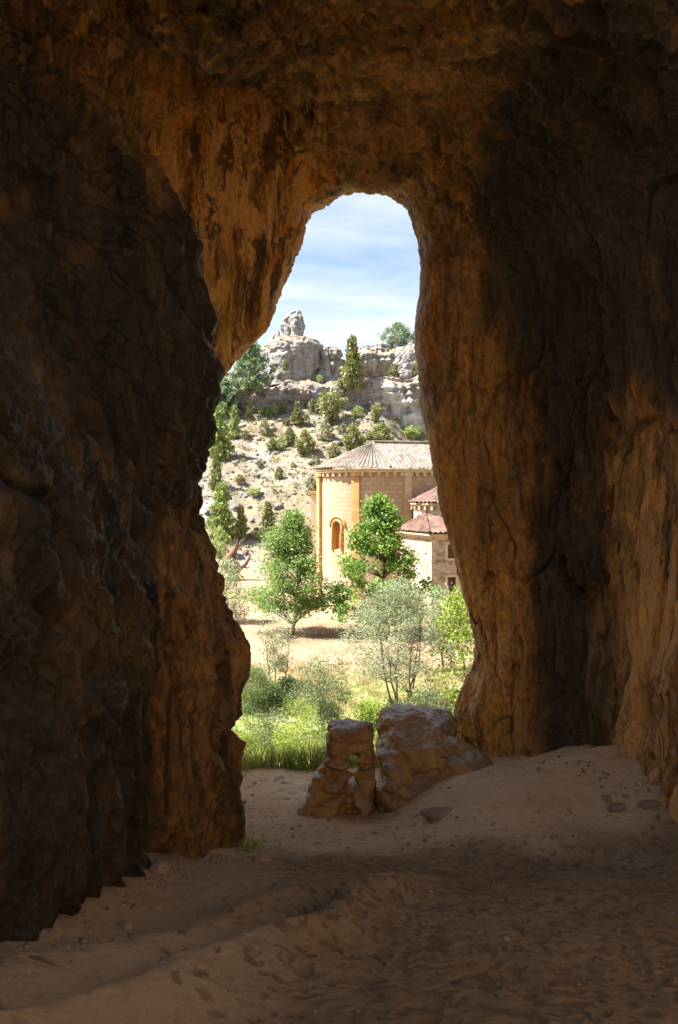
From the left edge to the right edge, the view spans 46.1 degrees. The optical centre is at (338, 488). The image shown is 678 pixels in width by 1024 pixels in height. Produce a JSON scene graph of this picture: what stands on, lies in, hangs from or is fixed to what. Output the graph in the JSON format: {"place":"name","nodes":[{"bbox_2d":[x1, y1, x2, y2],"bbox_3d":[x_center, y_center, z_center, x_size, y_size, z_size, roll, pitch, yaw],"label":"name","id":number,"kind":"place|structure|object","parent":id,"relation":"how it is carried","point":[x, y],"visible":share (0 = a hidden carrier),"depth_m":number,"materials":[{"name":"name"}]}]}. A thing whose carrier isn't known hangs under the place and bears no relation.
{"place":"outdoors","nodes":[
{"label":"outdoors","id":0,"kind":"place"},
{"bbox_2d":[225,364,251,385],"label":"cliff","id":1,"kind":"structure","parent":0,"point":[227,375],"depth_m":137.54,"materials":[{"name":"stone"}]},
{"bbox_2d":[234,712,333,736],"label":"stream pool","id":2,"kind":"structure","parent":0,"point":[290,720],"depth_m":35.28,"materials":[{"name":"liquid"}]},
{"bbox_2d":[220,375,425,434],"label":"cliff","id":3,"kind":"structure","parent":0,"point":[397,398],"depth_m":129.67,"materials":[{"name":"stone"}]},
{"bbox_2d":[256,330,279,386],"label":"rock outcrop","id":4,"kind":"object","parent":3,"relation":"on","point":[276,334],"visible":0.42,"depth_m":135.25,"materials":[{"name":"stone"}]},
{"bbox_2d":[317,375,323,382],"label":"green bush","id":5,"kind":"object","parent":3,"relation":"on","point":[319,378],"visible":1,"depth_m":130.91,"materials":[{"name":"green plant"}]},
{"bbox_2d":[335,333,365,402],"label":"juniper tree","id":6,"kind":"object","parent":3,"relation":"on","point":[353,364],"visible":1,"depth_m":128.66,"materials":[{"name":"green plant"}]},
{"bbox_2d":[387,363,397,376],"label":"juniper bush","id":7,"kind":"object","parent":3,"relation":"on","point":[391,372],"visible":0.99,"depth_m":132.67,"materials":[{"name":"green plant"}]},
{"bbox_2d":[413,361,417,376],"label":"scrub bush","id":8,"kind":"object","parent":3,"relation":"on","point":[415,371],"visible":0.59,"depth_m":132.62,"materials":[{"name":"green plant"}]},
{"bbox_2d":[227,193,420,372],"label":"sky","id":9,"kind":"structure","parent":0,"point":[356,270],"materials":[{"name":"blue"}]},
{"bbox_2d":[198,406,474,744],"bbox_3d":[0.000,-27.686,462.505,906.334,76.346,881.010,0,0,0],"label":"terrain","id":10,"kind":"structure","parent":0,"point":[319,635],"depth_m":84.75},
{"bbox_2d":[207,446,222,489],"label":"juniper tree","id":11,"kind":"object","parent":10,"relation":"on","point":[215,473],"visible":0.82,"depth_m":105.18,"materials":[{"name":"green plant"}]},
{"bbox_2d":[211,523,232,559],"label":"green bush","id":12,"kind":"object","parent":10,"relation":"on","point":[218,534],"visible":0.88,"depth_m":90.70,"materials":[{"name":"green plant"}]},
{"bbox_2d":[205,482,239,538],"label":"conifer tree","id":13,"kind":"object","parent":10,"relation":"on","point":[222,513],"visible":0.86,"depth_m":95.68,"materials":[{"name":"green plant"}]},
{"bbox_2d":[209,403,235,460],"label":"conifer tree","id":14,"kind":"object","parent":10,"relation":"on","point":[223,443],"visible":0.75,"depth_m":113.44,"materials":[{"name":"green plant"}]},
{"bbox_2d":[219,376,240,410],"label":"leafy tree","id":15,"kind":"object","parent":10,"relation":"on","point":[228,396],"visible":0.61,"depth_m":127.58,"materials":[{"name":"green plant"}]},
{"bbox_2d":[227,404,242,439],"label":"conifer tree","id":16,"kind":"object","parent":10,"relation":"on","point":[233,428],"visible":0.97,"depth_m":120.35,"materials":[{"name":"green plant"}]},
{"bbox_2d":[222,538,251,580],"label":"dead trunk","id":17,"kind":"object","parent":10,"relation":"on","point":[232,553],"visible":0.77,"depth_m":81.86,"materials":[{"name":"brown wood"}]},
{"bbox_2d":[218,555,256,621],"bbox_3d":[-8.203,7.335,56.958,4.147,5.130,4.551,0,0,43],"label":"grey shrub","id":18,"kind":"object","parent":10,"relation":"on","point":[229,575],"visible":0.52,"depth_m":56.73,"materials":[{"name":"green plant"}]},
{"bbox_2d":[234,474,245,484],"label":"scrub bush","id":19,"kind":"object","parent":10,"relation":"on","point":[241,478],"visible":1,"depth_m":107.45,"materials":[{"name":"green plant"}]},
{"bbox_2d":[231,504,251,539],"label":"juniper tree","id":20,"kind":"object","parent":10,"relation":"on","point":[241,525],"visible":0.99,"depth_m":96.22,"materials":[{"name":"green plant"}]},
{"bbox_2d":[238,429,249,438],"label":"scrub bush","id":21,"kind":"object","parent":10,"relation":"on","point":[245,434],"visible":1,"depth_m":119.88,"materials":[{"name":"green plant"}]},
{"bbox_2d":[232,700,263,741],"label":"bank bush","id":22,"kind":"object","parent":10,"relation":"on","point":[243,708],"visible":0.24,"depth_m":29.21,"materials":[{"name":"green plant"}]},
{"bbox_2d":[232,714,266,754],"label":"bank bush","id":23,"kind":"object","parent":10,"relation":"on","point":[248,742],"visible":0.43,"depth_m":25.50,"materials":[{"name":"green plant"}]},
{"bbox_2d":[245,401,254,420],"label":"juniper tree","id":24,"kind":"object","parent":10,"relation":"on","point":[249,415],"visible":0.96,"depth_m":126.83,"materials":[{"name":"green plant"}]},
{"bbox_2d":[228,341,275,405],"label":"leafy tree","id":25,"kind":"object","parent":10,"relation":"on","point":[251,381],"visible":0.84,"depth_m":126.51,"materials":[{"name":"green plant"}]},
{"bbox_2d":[246,487,261,496],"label":"green bush","id":26,"kind":"object","parent":10,"relation":"on","point":[255,491],"visible":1,"depth_m":104.48,"materials":[{"name":"green plant"}]},
{"bbox_2d":[248,526,263,538],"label":"scrub bush","id":27,"kind":"object","parent":10,"relation":"on","point":[258,529],"visible":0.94,"depth_m":96.77,"materials":[{"name":"green plant"}]},
{"bbox_2d":[236,713,276,742],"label":"bare shrub","id":28,"kind":"object","parent":10,"relation":"on","point":[258,727],"visible":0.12,"depth_m":28.62,"materials":[{"name":"green plant"}]},
{"bbox_2d":[241,709,278,753],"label":"bank bush","id":29,"kind":"object","parent":10,"relation":"on","point":[258,719],"visible":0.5,"depth_m":26.41,"materials":[{"name":"green plant"}]},
{"bbox_2d":[258,406,271,415],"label":"green bush","id":30,"kind":"object","parent":10,"relation":"on","point":[267,411],"visible":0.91,"depth_m":128.58,"materials":[{"name":"green plant"}]},
{"bbox_2d":[258,419,273,435],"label":"scrub bush","id":31,"kind":"object","parent":10,"relation":"on","point":[265,425],"visible":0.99,"depth_m":121.21,"materials":[{"name":"green plant"}]},
{"bbox_2d":[260,501,277,531],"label":"juniper tree","id":32,"kind":"object","parent":10,"relation":"on","point":[267,518],"visible":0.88,"depth_m":97.87,"materials":[{"name":"green plant"}]},
{"bbox_2d":[241,660,297,717],"bbox_3d":[-3.787,9.311,36.856,3.855,2.854,3.586,0,0,0],"label":"round bush","id":33,"kind":"object","parent":10,"relation":"on","point":[259,676],"visible":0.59,"depth_m":36.53,"materials":[{"name":"green plant"}]},
{"bbox_2d":[265,437,278,449],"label":"juniper bush","id":34,"kind":"object","parent":10,"relation":"on","point":[272,445],"visible":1,"depth_m":116.90,"materials":[{"name":"green plant"}]},
{"bbox_2d":[270,403,277,417],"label":"juniper bush","id":35,"kind":"object","parent":10,"relation":"on","point":[274,410],"visible":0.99,"depth_m":126.54,"materials":[{"name":"green plant"}]},
{"bbox_2d":[248,605,302,679],"bbox_3d":[-3.071,8.115,39.568,2.678,4.601,2.993,0,0,0],"label":"sparse tree","id":36,"kind":"object","parent":10,"relation":"on","point":[273,648],"visible":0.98,"depth_m":39.34,"materials":[{"name":"green plant"}]},
{"bbox_2d":[257,703,297,748],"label":"bank bush","id":37,"kind":"object","parent":10,"relation":"on","point":[286,717],"visible":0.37,"depth_m":28.59,"materials":[{"name":"green plant"}]},
{"bbox_2d":[274,466,285,478],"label":"juniper bush","id":38,"kind":"object","parent":10,"relation":"on","point":[278,473],"visible":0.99,"depth_m":109.27,"materials":[{"name":"green plant"}]},
{"bbox_2d":[276,437,286,449],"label":"green bush","id":39,"kind":"object","parent":10,"relation":"on","point":[281,444],"visible":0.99,"depth_m":117.10,"materials":[{"name":"green plant"}]},
{"bbox_2d":[262,673,302,708],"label":"dark bush","id":40,"kind":"object","parent":10,"relation":"on","point":[285,683],"visible":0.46,"depth_m":37.34,"materials":[{"name":"green plant"}]},
{"bbox_2d":[276,400,288,413],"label":"scrub bush","id":41,"kind":"object","parent":10,"relation":"on","point":[282,403],"visible":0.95,"depth_m":128.17,"materials":[{"name":"green plant"}]},
{"bbox_2d":[282,418,289,424],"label":"scrub bush","id":42,"kind":"object","parent":10,"relation":"on","point":[285,421],"visible":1,"depth_m":124.11,"materials":[{"name":"green plant"}]},
{"bbox_2d":[269,720,306,760],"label":"bank bush","id":43,"kind":"object","parent":10,"relation":"on","point":[289,731],"visible":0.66,"depth_m":25.71,"materials":[{"name":"green plant"}]},
{"bbox_2d":[228,505,350,634],"bbox_3d":[-3.396,5.494,52.523,7.146,8.852,6.769,0,0,43],"label":"plane tree","id":44,"kind":"object","parent":10,"relation":"on","point":[292,532],"visible":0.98,"depth_m":51.86,"materials":[{"name":"green plant"}]},
{"bbox_2d":[281,426,297,443],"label":"juniper bush","id":45,"kind":"object","parent":10,"relation":"on","point":[288,434],"visible":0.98,"depth_m":118.88,"materials":[{"name":"green plant"}]},
{"bbox_2d":[260,310,322,385],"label":"rock tower","id":46,"kind":"structure","parent":10,"relation":"on","point":[295,348],"depth_m":131.84,"materials":[{"name":"stone"}]},
{"bbox_2d":[282,358,287,370],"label":"juniper bush","id":47,"kind":"object","parent":46,"relation":"attached to","point":[284,368],"visible":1,"depth_m":130.43,"materials":[{"name":"green plant"}]},
{"bbox_2d":[277,693,318,744],"bbox_3d":[-1.439,8.972,29.808,1.661,2.505,1.640,0,0,25],"label":"bank bush","id":48,"kind":"object","parent":10,"relation":"on","point":[296,706],"visible":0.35,"depth_m":29.68,"materials":[{"name":"green plant"}]},
{"bbox_2d":[290,400,306,424],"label":"juniper tree","id":49,"kind":"object","parent":10,"relation":"on","point":[296,416],"visible":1,"depth_m":123.95,"materials":[{"name":"green plant"}]},
{"bbox_2d":[281,705,327,750],"bbox_3d":[-1.023,8.475,26.693,1.934,2.396,1.845,0,0,20],"label":"bank bush","id":50,"kind":"object","parent":10,"relation":"on","point":[307,720],"visible":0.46,"depth_m":26.76,"materials":[{"name":"green plant"}]},
{"bbox_2d":[281,676,327,721],"bbox_3d":[-1.665,9.566,35.535,2.023,2.305,1.956,0,0,-21],"label":"shrub","id":51,"kind":"object","parent":10,"relation":"on","point":[299,696],"visible":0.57,"depth_m":35.42,"materials":[{"name":"green plant"}]},
{"bbox_2d":[294,428,316,453],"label":"juniper bush","id":52,"kind":"object","parent":10,"relation":"on","point":[305,436],"visible":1,"depth_m":114.96,"materials":[{"name":"green plant"}]},
{"bbox_2d":[300,413,310,425],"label":"scrub bush","id":53,"kind":"object","parent":10,"relation":"on","point":[306,418],"visible":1,"depth_m":124.05,"materials":[{"name":"green plant"}]},
{"bbox_2d":[304,476,316,494],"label":"scrub bush","id":54,"kind":"object","parent":10,"relation":"on","point":[312,481],"visible":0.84,"depth_m":105.06,"materials":[{"name":"green plant"}]},
{"bbox_2d":[307,399,317,413],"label":"scrub bush","id":55,"kind":"object","parent":10,"relation":"on","point":[311,403],"visible":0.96,"depth_m":128.48,"materials":[{"name":"green plant"}]},
{"bbox_2d":[199,411,427,561],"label":"rubble","id":56,"kind":"object","parent":10,"relation":"on","point":[242,553],"visible":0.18,"depth_m":112.28,"materials":[{"name":"stone"}]},
{"bbox_2d":[202,408,431,551],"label":"undergrowth","id":57,"kind":"object","parent":10,"relation":"on","point":[289,473],"visible":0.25,"depth_m":112.01,"materials":[{"name":"green plant"}]},
{"bbox_2d":[315,423,335,440],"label":"scrub bush","id":58,"kind":"object","parent":10,"relation":"on","point":[328,428],"visible":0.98,"depth_m":119.25,"materials":[{"name":"green plant"}]},
{"bbox_2d":[292,648,360,736],"bbox_3d":[-0.612,8.548,32.230,3.026,4.106,2.705,0,0,0],"label":"willow shrub","id":59,"kind":"object","parent":10,"relation":"on","point":[322,712],"visible":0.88,"depth_m":32.01,"materials":[{"name":"green plant"}]},
{"bbox_2d":[315,346,344,383],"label":"rock outcrop","id":60,"kind":"object","parent":10,"relation":"on","point":[329,363],"visible":0.69,"depth_m":134.03,"materials":[{"name":"stone"}]},
{"bbox_2d":[314,386,347,425],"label":"open juniper","id":61,"kind":"object","parent":10,"relation":"on","point":[330,409],"visible":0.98,"depth_m":124.69,"materials":[{"name":"green plant"}]},
{"bbox_2d":[327,442,341,457],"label":"juniper bush","id":62,"kind":"object","parent":10,"relation":"on","point":[332,447],"visible":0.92,"depth_m":114.77,"materials":[{"name":"green plant"}]},
{"bbox_2d":[336,423,346,432],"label":"scrub bush","id":63,"kind":"object","parent":10,"relation":"on","point":[341,426],"visible":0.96,"depth_m":121.40,"materials":[{"name":"green plant"}]},
{"bbox_2d":[236,679,461,750],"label":"plants","id":64,"kind":"object","parent":10,"relation":"on","point":[284,707],"visible":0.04,"depth_m":36.63,"materials":[{"name":"green plant"}]},
{"bbox_2d":[341,422,365,449],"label":"juniper bush","id":65,"kind":"object","parent":10,"relation":"on","point":[352,429],"visible":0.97,"depth_m":117.31,"materials":[{"name":"green plant"}]},
{"bbox_2d":[350,405,363,416],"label":"green bush","id":66,"kind":"object","parent":10,"relation":"on","point":[356,409],"visible":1,"depth_m":126.60,"materials":[{"name":"green plant"}]},
{"bbox_2d":[244,654,472,711],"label":"dry grass","id":67,"kind":"structure","parent":10,"relation":"on","point":[376,682],"depth_m":40.76,"materials":[{"name":"plant"}]},
{"bbox_2d":[347,691,388,743],"bbox_3d":[1.288,9.274,31.525,2.687,2.445,2.600,0,0,0],"label":"yellow bush","id":68,"kind":"object","parent":10,"relation":"on","point":[373,712],"visible":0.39,"depth_m":31.39,"materials":[{"name":"green plant"}]},
{"bbox_2d":[365,430,370,439],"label":"scrub bush","id":69,"kind":"object","parent":10,"relation":"on","point":[367,435],"visible":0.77,"depth_m":121.06,"materials":[{"name":"green plant"}]},
{"bbox_2d":[303,491,447,635],"bbox_3d":[2.265,5.044,52.053,9.750,9.769,7.137,0,0,18],"label":"maple tree","id":70,"kind":"object","parent":10,"relation":"on","point":[384,522],"visible":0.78,"depth_m":51.37,"materials":[{"name":"green plant"}]},
{"bbox_2d":[370,402,385,423],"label":"open juniper","id":71,"kind":"object","parent":10,"relation":"on","point":[377,408],"visible":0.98,"depth_m":125.17,"materials":[{"name":"green plant"}]},
{"bbox_2d":[367,421,398,440],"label":"juniper bush","id":72,"kind":"object","parent":10,"relation":"on","point":[379,429],"visible":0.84,"depth_m":119.60,"materials":[{"name":"green plant"}]},
{"bbox_2d":[308,440,468,623],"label":"church","id":73,"kind":"structure","parent":10,"relation":"on","point":[338,495],"depth_m":62.44,"materials":[{"name":"stone"}]},
{"bbox_2d":[329,515,345,550],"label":"window","id":74,"kind":"structure","parent":73,"relation":"in","point":[337,528],"depth_m":63.39,"materials":[{"name":"orange stone"}]},
{"bbox_2d":[445,542,454,560],"bbox_3d":[8.015,4.493,56.824,1.000,1.326,0.300,0,0,-9],"label":"window","id":75,"kind":"structure","parent":73,"relation":"in","point":[449,556],"depth_m":56.66,"materials":[{"name":"stone"}]},
{"bbox_2d":[445,575,458,593],"bbox_3d":[8.015,6.841,56.824,1.000,1.384,0.300,0,0,-9],"label":"window","id":76,"kind":"structure","parent":73,"relation":"in","point":[452,580],"depth_m":56.74,"materials":[{"name":"stone"}]},
{"bbox_2d":[336,573,466,705],"bbox_3d":[2.880,7.290,36.651,6.376,6.881,7.005,0,0,0],"label":"willow tree","id":77,"kind":"object","parent":10,"relation":"on","point":[403,591],"visible":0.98,"depth_m":36.26,"materials":[{"name":"green plant"}]},
{"bbox_2d":[392,348,415,379],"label":"rock outcrop","id":78,"kind":"object","parent":10,"relation":"on","point":[404,362],"visible":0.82,"depth_m":132.66,"materials":[{"name":"stone"}]},
{"bbox_2d":[402,425,422,439],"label":"green bush","id":79,"kind":"object","parent":10,"relation":"on","point":[412,431],"visible":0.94,"depth_m":128.32,"materials":[{"name":"green plant"}]},
{"bbox_2d":[389,678,452,713],"bbox_3d":[3.677,9.418,33.541,3.397,2.663,3.801,0,0,0],"label":"bush","id":80,"kind":"object","parent":10,"relation":"on","point":[423,696],"visible":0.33,"depth_m":33.45,"materials":[{"name":"green plant"}]},
{"bbox_2d":[413,582,470,670],"bbox_3d":[5.439,7.466,42.380,3.225,5.133,3.607,0,0,36],"label":"willow tree","id":81,"kind":"object","parent":10,"relation":"on","point":[437,599],"visible":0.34,"depth_m":42.31,"materials":[{"name":"green plant"}]},
{"bbox_2d":[422,581,474,705],"bbox_3d":[5.450,7.419,35.325,3.531,6.623,3.736,0,0,17],"label":"poplar sapling","id":82,"kind":"object","parent":10,"relation":"on","point":[459,604],"visible":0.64,"depth_m":35.21,"materials":[{"name":"green plant"}]},
{"bbox_2d":[0,0,677,942],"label":"cave","id":83,"kind":"structure","parent":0,"point":[174,174],"depth_m":15.42},
{"bbox_2d":[0,744,677,1023],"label":"cave floor","id":84,"kind":"structure","parent":0,"point":[389,945],"depth_m":9.18,"materials":[{"name":"beige sand"}]},
{"bbox_2d":[117,920,133,931],"bbox_3d":[-2.440,5.028,9.122,0.211,0.141,0.164,0,0,32],"label":"stone","id":85,"kind":"object","parent":84,"relation":"on","point":[125,925],"visible":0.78,"depth_m":9.08,"materials":[{"name":"beige stone"}]},
{"bbox_2d":[149,859,171,875],"bbox_3d":[-2.708,5.749,12.020,0.356,0.282,0.230,0,0,0],"label":"stone","id":86,"kind":"object","parent":84,"relation":"on","point":[161,867],"visible":0.66,"depth_m":11.95,"materials":[{"name":"beige stone"}]},
{"bbox_2d":[232,833,275,852],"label":"grass tuft","id":87,"kind":"object","parent":84,"relation":"on","point":[250,846],"visible":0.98,"depth_m":14.60,"materials":[{"name":"green plant"}]},
{"bbox_2d":[252,853,272,861],"bbox_3d":[-1.313,6.334,13.605,0.356,0.156,0.273,0,0,-13],"label":"stone","id":88,"kind":"object","parent":84,"relation":"on","point":[263,857],"visible":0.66,"depth_m":13.55,"materials":[{"name":"beige stone"}]},
{"bbox_2d":[241,734,378,770],"bbox_3d":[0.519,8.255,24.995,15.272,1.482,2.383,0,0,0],"label":"grass","id":89,"kind":"structure","parent":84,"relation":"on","point":[251,766],"depth_m":24.13,"materials":[{"name":"green plant"}]},
{"bbox_2d":[297,718,377,816],"bbox_3d":[-0.018,7.290,20.090,2.110,3.059,1.371,0,0,0],"label":"pierced boulder","id":90,"kind":"object","parent":84,"relation":"on","point":[335,788],"visible":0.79,"depth_m":19.67,"materials":[{"name":"brown stone"}]},
{"bbox_2d":[1,745,677,1019],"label":"gravel","id":91,"kind":"structure","parent":84,"relation":"on","point":[81,941],"depth_m":10.60,"materials":[{"name":"stone"}]},
{"bbox_2d":[374,703,493,813],"bbox_3d":[2.654,7.512,20.702,3.519,3.338,2.799,0,0,0],"label":"boulder","id":92,"kind":"object","parent":84,"relation":"on","point":[420,749],"visible":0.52,"depth_m":20.08,"materials":[{"name":"brown stone"}]},
{"bbox_2d":[420,807,452,821],"bbox_3d":[2.048,6.725,16.416,0.745,0.245,0.445,0,0,0],"label":"flat stone","id":93,"kind":"object","parent":84,"relation":"on","point":[432,814],"visible":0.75,"depth_m":16.32,"materials":[{"name":"brown stone"}]},
{"bbox_2d":[601,794,610,801],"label":"stone","id":94,"kind":"object","parent":84,"relation":"on","point":[605,797],"visible":1,"depth_m":15.40,"materials":[{"name":"brown stone"}]},
{"bbox_2d":[606,802,625,811],"bbox_3d":[5.279,6.061,15.123,0.388,0.152,0.285,0,0,-22],"label":"stone","id":95,"kind":"object","parent":84,"relation":"on","point":[615,807],"visible":0.98,"depth_m":15.05,"materials":[{"name":"brown stone"}]},
{"bbox_2d":[636,800,661,808],"bbox_3d":[5.866,5.993,15.088,0.480,0.152,0.324,0,0,0],"label":"stone","id":96,"kind":"object","parent":84,"relation":"on","point":[645,804],"visible":0.99,"depth_m":15.00,"materials":[{"name":"brown stone"}]},
{"bbox_2d":[354,343,416,380],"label":"cliff","id":97,"kind":"structure","parent":0,"point":[379,360],"depth_m":136.81,"materials":[{"name":"stone"}]},
{"bbox_2d":[376,322,414,347],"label":"holm oak","id":98,"kind":"object","parent":97,"relation":"on","point":[394,338],"visible":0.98,"depth_m":140.35,"materials":[{"name":"green plant"}]}
]}

